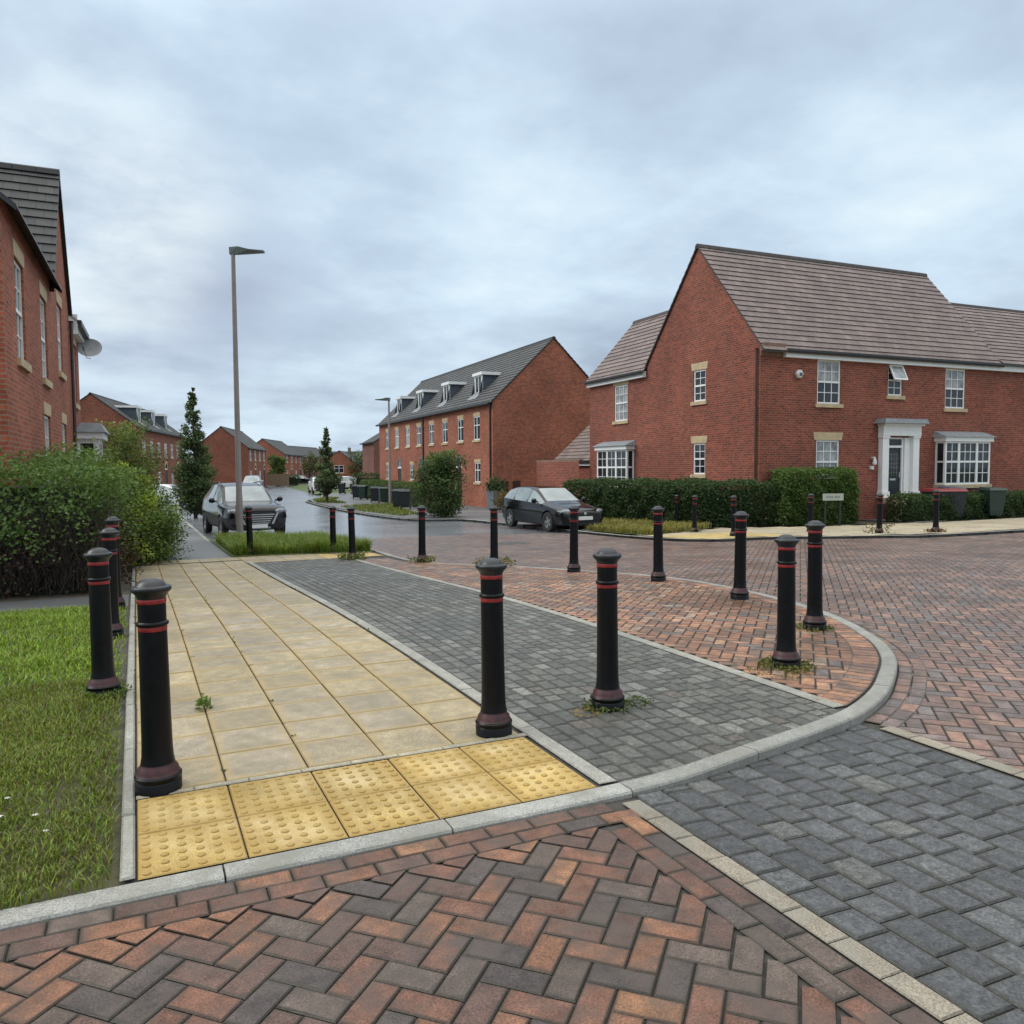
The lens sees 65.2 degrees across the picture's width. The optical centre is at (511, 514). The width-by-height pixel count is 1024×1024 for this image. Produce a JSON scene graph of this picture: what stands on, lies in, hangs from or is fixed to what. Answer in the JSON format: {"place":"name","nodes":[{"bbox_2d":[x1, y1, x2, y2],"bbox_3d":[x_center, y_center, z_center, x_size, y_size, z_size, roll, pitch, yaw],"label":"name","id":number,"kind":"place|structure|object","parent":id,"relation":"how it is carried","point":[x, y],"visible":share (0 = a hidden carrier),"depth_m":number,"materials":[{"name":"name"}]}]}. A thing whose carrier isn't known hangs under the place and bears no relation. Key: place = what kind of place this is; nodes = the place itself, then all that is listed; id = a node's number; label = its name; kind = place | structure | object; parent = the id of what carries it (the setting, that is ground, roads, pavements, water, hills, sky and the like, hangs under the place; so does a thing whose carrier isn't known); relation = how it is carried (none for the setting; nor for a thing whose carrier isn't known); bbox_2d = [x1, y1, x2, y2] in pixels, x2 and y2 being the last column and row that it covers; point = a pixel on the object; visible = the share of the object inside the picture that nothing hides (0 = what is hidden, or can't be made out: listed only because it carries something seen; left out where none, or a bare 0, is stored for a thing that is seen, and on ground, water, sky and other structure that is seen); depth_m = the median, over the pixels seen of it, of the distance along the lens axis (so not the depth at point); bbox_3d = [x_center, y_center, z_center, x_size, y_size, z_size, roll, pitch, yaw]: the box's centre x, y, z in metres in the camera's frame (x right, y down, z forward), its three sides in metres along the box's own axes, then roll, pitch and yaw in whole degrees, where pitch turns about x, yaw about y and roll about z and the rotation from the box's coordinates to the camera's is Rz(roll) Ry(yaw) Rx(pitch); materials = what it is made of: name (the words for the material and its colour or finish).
{"place":"outdoors","nodes":[
{"label":"outdoors","id":0,"kind":"place"},
{"bbox_2d":[0,594,128,612],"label":"side footway","id":1,"kind":"structure","parent":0,"point":[51,603],"depth_m":10.19,"materials":[{"name":"concrete"}]},
{"bbox_2d":[0,607,129,910],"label":"lawn","id":2,"kind":"structure","parent":0,"point":[114,881],"depth_m":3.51,"materials":[{"name":"green plant"}]},
{"bbox_2d":[0,601,127,689],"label":"lawn grass","id":3,"kind":"structure","parent":2,"relation":"on","point":[72,618],"depth_m":6.94,"materials":[{"name":"green plant"}]},
{"bbox_2d":[83,548,120,700],"bbox_3d":[-2.748,0.744,5.351,0.212,1.045,0.212,-2,3,-17],"label":"bollard","id":4,"kind":"object","parent":2,"relation":"on","point":[103,677],"visible":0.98,"depth_m":5.30,"materials":[{"name":"black metal"}]},
{"bbox_2d":[98,527,123,638],"bbox_3d":[-3.736,0.658,7.445,0.212,1.071,0.212,0,3,-12],"label":"bollard","id":5,"kind":"object","parent":2,"relation":"on","point":[109,535],"visible":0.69,"depth_m":7.40,"materials":[{"name":"black metal"}]},
{"bbox_2d":[104,516,124,608],"bbox_3d":[-4.687,0.596,9.427,0.212,1.144,0.212,-2,4,-29],"label":"bollard","id":6,"kind":"object","parent":2,"relation":"on","point":[112,521],"visible":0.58,"depth_m":9.41,"materials":[{"name":"black metal"}]},
{"bbox_2d":[0,561,157,601],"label":"hedge bed","id":7,"kind":"object","parent":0,"point":[125,588],"visible":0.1,"depth_m":11.04,"materials":[{"name":"soil"}]},
{"bbox_2d":[0,426,165,598],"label":"hedge","id":8,"kind":"object","parent":7,"relation":"on","point":[50,536],"visible":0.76,"depth_m":11.12,"materials":[{"name":"green plant"}]},
{"bbox_2d":[94,417,169,496],"bbox_3d":[-13.931,-1.452,28.920,2.990,4.159,2.717,2,4,34],"label":"tree","id":9,"kind":"object","parent":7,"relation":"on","point":[126,437],"visible":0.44,"depth_m":28.65,"materials":[{"name":"green plant"}]},
{"bbox_2d":[106,460,163,570],"bbox_3d":[-7.211,0.060,14.665,1.545,2.137,1.929,-2,4,-25],"label":"shrub","id":10,"kind":"object","parent":7,"relation":"on","point":[144,496],"visible":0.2,"depth_m":14.71,"materials":[{"name":"green plant"}]},
{"bbox_2d":[129,483,187,564],"bbox_3d":[-7.423,0.226,16.152,1.705,1.827,2.182,-2,4,-25],"label":"shrub","id":11,"kind":"object","parent":7,"relation":"on","point":[166,533],"visible":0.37,"depth_m":16.18,"materials":[{"name":"green plant"}]},
{"bbox_2d":[133,512,193,560],"bbox_3d":[-7.741,0.488,17.318,1.529,1.227,1.988,-2,4,-25],"label":"shrub","id":12,"kind":"object","parent":7,"relation":"on","point":[180,549],"visible":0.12,"depth_m":17.19,"materials":[{"name":"green plant"}]},
{"bbox_2d":[159,510,231,560],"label":"footway","id":13,"kind":"structure","parent":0,"point":[202,547],"depth_m":20.09,"materials":[{"name":"concrete"}]},
{"bbox_2d":[205,528,379,556],"bbox_3d":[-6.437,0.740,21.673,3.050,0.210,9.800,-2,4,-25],"label":"verge","id":14,"kind":"structure","parent":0,"point":[216,543],"depth_m":17.88,"materials":[{"name":"green plant"}]},
{"bbox_2d":[229,246,264,532],"bbox_3d":[-7.374,-3.302,22.550,0.960,8.300,0.240,0,3,-2],"label":"street lamp","id":15,"kind":"object","parent":14,"relation":"on","point":[235,250],"visible":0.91,"depth_m":22.47,"materials":[{"name":"metal"}]},
{"bbox_2d":[359,433,379,477],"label":"brick house","id":16,"kind":"structure","parent":0,"point":[370,455],"depth_m":82.96,"materials":[{"name":"red brick"}]},
{"bbox_2d":[341,502,418,515],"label":"terrace verge","id":17,"kind":"structure","parent":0,"point":[385,512],"depth_m":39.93,"materials":[{"name":"green plant"}]},
{"bbox_2d":[375,398,391,503],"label":"street lamp","id":18,"kind":"object","parent":17,"relation":"on","point":[389,454],"visible":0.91,"depth_m":50.22,"materials":[{"name":"metal"}]},
{"bbox_2d":[399,489,410,508],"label":"wheelie bin","id":19,"kind":"object","parent":17,"relation":"on","point":[404,494],"visible":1,"depth_m":43.25,"materials":[{"name":"black plastic"}]},
{"bbox_2d":[179,485,605,548],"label":"road","id":20,"kind":"structure","parent":0,"point":[302,514],"depth_m":30.91,"materials":[{"name":"grey asphalt"}]},
{"bbox_2d":[148,484,188,509],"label":"parked car","id":21,"kind":"object","parent":20,"relation":"on","point":[167,487],"visible":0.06,"depth_m":45.18,"materials":[{"name":"white paint"}]},
{"bbox_2d":[202,481,286,534],"bbox_3d":[-8.888,-0.205,26.399,2.320,1.765,4.681,-2,4,-30],"label":"parked car","id":22,"kind":"object","parent":20,"relation":"on","point":[219,504],"visible":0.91,"depth_m":25.28,"materials":[{"name":"silver paint"}]},
{"bbox_2d":[501,486,603,531],"bbox_3d":[1.303,-0.234,27.052,2.140,1.439,4.330,-2,4,-28],"label":"parked car","id":23,"kind":"object","parent":20,"relation":"on","point":[546,507],"visible":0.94,"depth_m":26.34,"materials":[{"name":"black paint"}]},
{"bbox_2d":[353,498,502,516],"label":"terrace forecourt","id":24,"kind":"structure","parent":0,"point":[473,511],"depth_m":42.30,"materials":[{"name":"concrete"}]},
{"bbox_2d":[359,478,429,507],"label":"hedge","id":25,"kind":"object","parent":24,"relation":"on","point":[395,484],"visible":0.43,"depth_m":52.09,"materials":[{"name":"green plant"}]},
{"bbox_2d":[482,466,511,508],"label":"planter","id":26,"kind":"object","parent":24,"relation":"on","point":[494,487],"visible":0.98,"depth_m":42.30,"materials":[{"name":"green plant"}]},
{"bbox_2d":[0,551,880,885],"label":"island base","id":27,"kind":"object","parent":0,"point":[122,709],"visible":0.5,"depth_m":5.92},
{"bbox_2d":[130,578,182,798],"bbox_3d":[-1.680,0.824,3.767,0.212,1.050,0.212,-4,4,-42],"label":"bollard","id":28,"kind":"object","parent":27,"relation":"on","point":[159,772],"visible":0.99,"depth_m":3.71,"materials":[{"name":"black metal"}]},
{"bbox_2d":[244,506,254,554],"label":"bollard","id":29,"kind":"object","parent":27,"relation":"on","point":[249,531],"visible":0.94,"depth_m":17.60,"materials":[{"name":"black metal"}]},
{"bbox_2d":[136,552,517,788],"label":"footpath","id":30,"kind":"structure","parent":27,"relation":"on","point":[252,738],"depth_m":5.59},
{"bbox_2d":[475,558,511,740],"bbox_3d":[-0.110,0.771,4.540,0.212,1.050,0.212,-3,3,-33],"label":"bollard","id":31,"kind":"object","parent":30,"relation":"on","point":[493,719],"visible":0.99,"depth_m":4.48,"materials":[{"name":"black metal"}]},
{"bbox_2d":[328,506,336,548],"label":"bollard","id":32,"kind":"object","parent":27,"relation":"on","point":[332,509],"visible":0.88,"depth_m":17.95,"materials":[{"name":"black metal"}]},
{"bbox_2d":[347,506,357,559],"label":"bollard","id":33,"kind":"object","parent":27,"relation":"on","point":[351,530],"visible":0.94,"depth_m":16.04,"materials":[{"name":"black metal"}]},
{"bbox_2d":[137,737,595,879],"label":"tactile paving","id":34,"kind":"structure","parent":27,"relation":"on","point":[184,831],"depth_m":3.62,"materials":[{"name":"yellow concrete"}]},
{"bbox_2d":[417,505,427,561],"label":"bollard","id":35,"kind":"object","parent":27,"relation":"on","point":[422,538],"visible":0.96,"depth_m":15.02,"materials":[{"name":"black metal"}]},
{"bbox_2d":[489,506,498,558],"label":"bollard","id":36,"kind":"object","parent":27,"relation":"on","point":[493,531],"visible":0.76,"depth_m":13.86,"materials":[{"name":"black metal"}]},
{"bbox_2d":[567,505,580,572],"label":"bollard","id":37,"kind":"object","parent":27,"relation":"on","point":[573,565],"visible":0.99,"depth_m":12.43,"materials":[{"name":"black metal"}]},
{"bbox_2d":[651,506,665,581],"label":"bollard","id":38,"kind":"object","parent":27,"relation":"on","point":[658,574],"visible":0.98,"depth_m":10.90,"materials":[{"name":"black metal"}]},
{"bbox_2d":[730,511,748,599],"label":"bollard","id":39,"kind":"object","parent":27,"relation":"on","point":[739,591],"visible":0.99,"depth_m":9.14,"materials":[{"name":"black metal"}]},
{"bbox_2d":[803,520,826,631],"bbox_3d":[2.806,0.585,7.416,0.212,1.060,0.212,-3,4,-29],"label":"bollard","id":40,"kind":"object","parent":27,"relation":"on","point":[814,617],"visible":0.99,"depth_m":7.36,"materials":[{"name":"black metal"}]},
{"bbox_2d":[311,493,591,530],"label":"footway","id":41,"kind":"structure","parent":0,"point":[344,497],"depth_m":36.06,"materials":[{"name":"concrete"}]},
{"bbox_2d":[349,472,379,493],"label":"hedge","id":42,"kind":"object","parent":41,"relation":"on","point":[358,479],"visible":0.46,"depth_m":73.97,"materials":[{"name":"green plant"}]},
{"bbox_2d":[408,448,473,517],"bbox_3d":[-3.171,-1.345,35.092,2.640,3.161,2.711,1,4,25],"label":"shrub","id":43,"kind":"object","parent":41,"relation":"on","point":[437,475],"visible":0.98,"depth_m":34.72,"materials":[{"name":"green plant"}]},
{"bbox_2d":[0,532,1023,1023],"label":"brick paving","id":44,"kind":"structure","parent":0,"point":[714,976],"depth_m":2.79,"materials":[{"name":"red brick"}]},
{"bbox_2d":[771,534,800,669],"bbox_3d":[2.060,0.675,6.009,0.212,1.050,0.212,-3,4,-41],"label":"bollard","id":45,"kind":"object","parent":44,"relation":"on","point":[785,653],"visible":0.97,"depth_m":5.95,"materials":[{"name":"black metal"}]},
{"bbox_2d":[0,596,1023,1023],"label":"base","id":46,"kind":"object","parent":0,"point":[618,806],"visible":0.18,"depth_m":2.73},
{"bbox_2d":[119,559,1023,1023],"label":"paving strips","id":47,"kind":"object","parent":46,"relation":"on","point":[927,999],"visible":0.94,"depth_m":3.83,"materials":[{"name":"concrete"}]},
{"bbox_2d":[0,0,1023,452],"label":"sky","id":48,"kind":"structure","parent":0,"point":[427,189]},
{"bbox_2d":[554,425,589,497],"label":"garage","id":49,"kind":"structure","parent":0,"point":[578,447],"depth_m":40.40,"materials":[{"name":"brown tile"}]},
{"bbox_2d":[163,483,1020,537],"bbox_3d":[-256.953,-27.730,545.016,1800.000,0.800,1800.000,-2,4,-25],"label":"ground","id":50,"kind":"structure","parent":0,"point":[303,487],"depth_m":53.83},
{"bbox_2d":[0,162,109,486],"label":"brick house","id":51,"kind":"structure","parent":50,"relation":"on","point":[43,332],"depth_m":16.04,"materials":[{"name":"red brick"}]},
{"bbox_2d":[12,238,31,372],"bbox_3d":[-8.040,-3.361,13.059,0.154,1.975,1.150,-2,4,-24],"label":"window","id":52,"kind":"structure","parent":51,"relation":"in","point":[17,252],"depth_m":13.19,"materials":[{"name":"white plastic"}]},
{"bbox_2d":[39,280,52,389],"bbox_3d":[-9.253,-3.512,15.799,0.154,1.975,1.150,-2,4,-24],"label":"window","id":53,"kind":"structure","parent":51,"relation":"in","point":[42,291],"depth_m":16.00,"materials":[{"name":"white plastic"}]},
{"bbox_2d":[43,401,50,482],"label":"window","id":54,"kind":"structure","parent":51,"relation":"in","point":[47,408],"depth_m":16.03,"materials":[{"name":"white plastic"}]},
{"bbox_2d":[56,290,66,381],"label":"window","id":55,"kind":"structure","parent":51,"relation":"in","point":[58,299],"depth_m":18.70,"materials":[{"name":"white plastic"}]},
{"bbox_2d":[78,338,101,358],"bbox_3d":[-12.096,-4.705,22.702,0.623,0.600,0.636,1,4,26],"label":"satellite dish","id":56,"kind":"object","parent":51,"relation":"attached to","point":[89,347],"visible":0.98,"depth_m":22.81,"materials":[{"name":"metal"}]},
{"bbox_2d":[77,423,109,460],"bbox_3d":[-11.520,-0.584,22.128,0.750,3.770,2.200,-2,4,-24],"label":"bay window","id":57,"kind":"structure","parent":51,"relation":"in","point":[87,431],"depth_m":21.15,"materials":[{"name":"white plastic"}]},
{"bbox_2d":[80,392,184,484],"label":"terraced houses","id":58,"kind":"structure","parent":50,"relation":"on","point":[163,434],"depth_m":69.05,"materials":[{"name":"red brick"}]},
{"bbox_2d":[169,387,218,517],"bbox_3d":[-15.036,-2.892,37.916,2.249,6.215,2.259,-4,5,-44],"label":"conifer tree","id":59,"kind":"object","parent":50,"relation":"on","point":[193,487],"visible":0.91,"depth_m":37.61,"materials":[{"name":"green plant"}]},
{"bbox_2d":[197,426,267,486],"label":"terraced houses","id":60,"kind":"structure","parent":50,"relation":"on","point":[220,441],"depth_m":99.98,"materials":[{"name":"red brick"}]},
{"bbox_2d":[256,438,302,482],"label":"terraced houses","id":61,"kind":"structure","parent":50,"relation":"on","point":[293,464],"depth_m":135.38,"materials":[{"name":"red brick"}]},
{"bbox_2d":[289,446,321,478],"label":"terraced houses","id":62,"kind":"structure","parent":50,"relation":"on","point":[302,450],"depth_m":173.23,"materials":[{"name":"grey tile"}]},
{"bbox_2d":[319,450,362,477],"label":"terraced houses","id":63,"kind":"structure","parent":50,"relation":"on","point":[341,461],"depth_m":137.78,"materials":[{"name":"red brick"}]},
{"bbox_2d":[375,336,589,506],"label":"terraced houses","id":64,"kind":"structure","parent":50,"relation":"on","point":[516,414],"depth_m":45.84,"materials":[{"name":"red brick"}]},
{"bbox_2d":[472,412,480,441],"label":"window","id":65,"kind":"structure","parent":64,"relation":"in","point":[476,419],"depth_m":46.03,"materials":[{"name":"white plastic"}]},
{"bbox_2d":[0,495,1023,930],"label":"kerb","id":66,"kind":"structure","parent":50,"relation":"on","point":[872,701],"depth_m":3.55,"materials":[{"name":"concrete"}]},
{"bbox_2d":[537,459,582,494],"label":"garden wall","id":67,"kind":"structure","parent":50,"relation":"on","point":[554,472],"depth_m":38.08,"materials":[{"name":"red brick"}]},
{"bbox_2d":[584,243,1023,527],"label":"brick house","id":68,"kind":"structure","parent":50,"relation":"on","point":[733,363],"depth_m":28.97,"materials":[{"name":"red brick"}]},
{"bbox_2d":[593,440,635,486],"bbox_3d":[4.297,-1.434,33.950,0.520,3.342,2.740,-2,4,-24],"label":"bay window","id":69,"kind":"structure","parent":68,"relation":"in","point":[615,459],"depth_m":33.50,"materials":[{"name":"white plastic"}]},
{"bbox_2d":[612,381,628,424],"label":"window","id":70,"kind":"structure","parent":68,"relation":"in","point":[620,391],"depth_m":33.78,"materials":[{"name":"white plastic"}]},
{"bbox_2d":[690,361,707,405],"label":"window","id":71,"kind":"structure","parent":68,"relation":"in","point":[699,375],"depth_m":28.82,"materials":[{"name":"white plastic"}]},
{"bbox_2d":[690,435,707,477],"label":"window","id":72,"kind":"structure","parent":68,"relation":"in","point":[699,448],"depth_m":28.98,"materials":[{"name":"white plastic"}]},
{"bbox_2d":[813,432,842,478],"bbox_3d":[10.731,-1.918,27.273,1.320,1.735,0.096,-2,4,-24],"label":"window","id":73,"kind":"structure","parent":68,"relation":"in","point":[827,443],"depth_m":27.27,"materials":[{"name":"white plastic"}]},
{"bbox_2d":[815,360,843,407],"bbox_3d":[10.726,-4.497,27.104,1.360,1.765,0.144,-2,4,-24],"label":"window","id":74,"kind":"structure","parent":68,"relation":"in","point":[828,373],"depth_m":27.15,"materials":[{"name":"white plastic"}]},
{"bbox_2d":[888,448,899,495],"bbox_3d":[13.560,-1.510,28.571,0.780,1.720,0.080,-2,4,-24],"label":"front door","id":75,"kind":"structure","parent":68,"relation":"in","point":[894,453],"depth_m":28.59,"materials":[{"name":"black glass"}]},
{"bbox_2d":[886,364,907,399],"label":"window","id":76,"kind":"structure","parent":68,"relation":"in","point":[896,373],"depth_m":28.30,"materials":[{"name":"white plastic"}]},
{"bbox_2d":[943,368,967,411],"bbox_3d":[16.380,-4.657,29.595,1.380,1.735,0.144,-2,4,-24],"label":"window","id":77,"kind":"structure","parent":68,"relation":"in","point":[955,378],"depth_m":29.64,"materials":[{"name":"white plastic"}]},
{"bbox_2d":[933,431,995,497],"bbox_3d":[16.722,-1.325,29.596,2.720,3.482,0.580,-2,4,-24],"label":"bay window","id":78,"kind":"structure","parent":68,"relation":"in","point":[962,459],"depth_m":29.36,"materials":[{"name":"white plastic"}]},
{"bbox_2d":[255,558,1023,1023],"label":"grey sett paving","id":79,"kind":"structure","parent":0,"point":[699,712],"depth_m":3.92,"materials":[{"name":"grey stone"}]},
{"bbox_2d":[591,548,624,712],"bbox_3d":[0.597,0.738,5.010,0.212,1.055,0.212,-2,4,-29],"label":"bollard","id":80,"kind":"object","parent":79,"relation":"on","point":[607,693],"visible":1,"depth_m":4.95,"materials":[{"name":"black metal"}]},
{"bbox_2d":[569,517,709,534],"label":"verge grass","id":81,"kind":"structure","parent":0,"point":[632,526],"depth_m":24.07,"materials":[{"name":"green plant"}]},
{"bbox_2d":[396,534,1023,609],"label":"junction base","id":82,"kind":"object","parent":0,"point":[799,587],"visible":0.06,"depth_m":14.12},
{"bbox_2d":[637,518,1023,538],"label":"pavement","id":83,"kind":"structure","parent":0,"point":[852,529],"depth_m":22.38,"materials":[{"name":"beige concrete"}]},
{"bbox_2d":[74,523,946,774],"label":"weeds","id":84,"kind":"object","parent":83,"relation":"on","point":[203,702],"visible":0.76,"depth_m":5.89,"materials":[{"name":"green plant"}]},
{"bbox_2d":[691,495,697,531],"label":"bollard","id":85,"kind":"object","parent":83,"relation":"on","point":[694,515],"visible":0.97,"depth_m":22.79,"materials":[{"name":"black metal"}]},
{"bbox_2d":[823,493,843,525],"bbox_3d":[9.796,-0.073,24.457,0.660,1.120,0.064,-1,3,-7],"label":"street sign","id":86,"kind":"object","parent":83,"relation":"on","point":[831,497],"visible":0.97,"depth_m":24.42,"materials":[{"name":"white metal"}]},
{"bbox_2d":[875,494,883,532],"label":"bollard","id":87,"kind":"object","parent":83,"relation":"on","point":[879,511],"visible":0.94,"depth_m":20.52,"materials":[{"name":"black metal"}]},
{"bbox_2d":[931,490,939,531],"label":"bollard","id":88,"kind":"object","parent":83,"relation":"on","point":[936,498],"visible":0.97,"depth_m":20.43,"materials":[{"name":"black metal"}]},
{"bbox_2d":[712,517,1021,526],"bbox_3d":[14.318,0.093,30.812,28.853,0.352,11.560,0,3,2],"label":"front garden","id":89,"kind":"object","parent":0,"point":[871,522],"visible":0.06,"depth_m":26.40,"materials":[{"name":"soil"}]},
{"bbox_2d":[562,476,781,527],"bbox_3d":[5.167,-0.510,28.312,2.592,1.700,9.199,-3,4,-41],"label":"hedge","id":90,"kind":"object","parent":89,"relation":"on","point":[621,500],"visible":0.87,"depth_m":26.42,"materials":[{"name":"green plant"}]},
{"bbox_2d":[765,465,861,526],"bbox_3d":[9.817,-0.616,25.917,3.408,1.982,1.508,-1,3,-17],"label":"hedge","id":91,"kind":"object","parent":89,"relation":"on","point":[796,489],"visible":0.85,"depth_m":25.38,"materials":[{"name":"green plant"}]},
{"bbox_2d":[884,489,1023,522],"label":"hedge","id":92,"kind":"object","parent":89,"relation":"on","point":[917,507],"visible":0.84,"depth_m":26.66,"materials":[{"name":"green plant"}]},
{"bbox_2d":[941,488,967,516],"bbox_3d":[14.866,-0.353,26.995,0.620,1.062,0.827,0,3,5],"label":"wheelie bin","id":93,"kind":"object","parent":89,"relation":"on","point":[960,493],"visible":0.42,"depth_m":26.65,"materials":[{"name":"black plastic"}]},
{"bbox_2d":[977,487,1007,515],"bbox_3d":[16.461,-0.404,27.470,0.620,1.062,0.827,0,3,0],"label":"wheelie bin","id":94,"kind":"object","parent":89,"relation":"on","point":[995,502],"visible":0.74,"depth_m":27.16,"materials":[{"name":"green plastic"}]},
{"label":"far road","id":95,"kind":"structure","parent":0,"visible":0},
{"bbox_2d":[266,454,287,475],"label":"broadleaf tree","id":96,"kind":"object","parent":95,"relation":"on","point":[280,466],"visible":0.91,"depth_m":117.10,"materials":[{"name":"green plant"}]},
{"bbox_2d":[266,474,288,485],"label":"timber fence","id":97,"kind":"object","parent":95,"relation":"on","point":[281,479],"visible":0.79,"depth_m":116.08,"materials":[{"name":"brown wood"}]},
{"bbox_2d":[300,452,322,477],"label":"broadleaf tree","id":98,"kind":"object","parent":95,"relation":"on","point":[313,461],"visible":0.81,"depth_m":149.23,"materials":[{"name":"green plant"}]},
{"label":"build out verge","id":99,"kind":"structure","parent":0,"visible":0},
{"bbox_2d":[313,427,342,501],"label":"conifer tree","id":100,"kind":"object","parent":99,"relation":"on","point":[327,478],"visible":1,"depth_m":54.19,"materials":[{"name":"green plant"}]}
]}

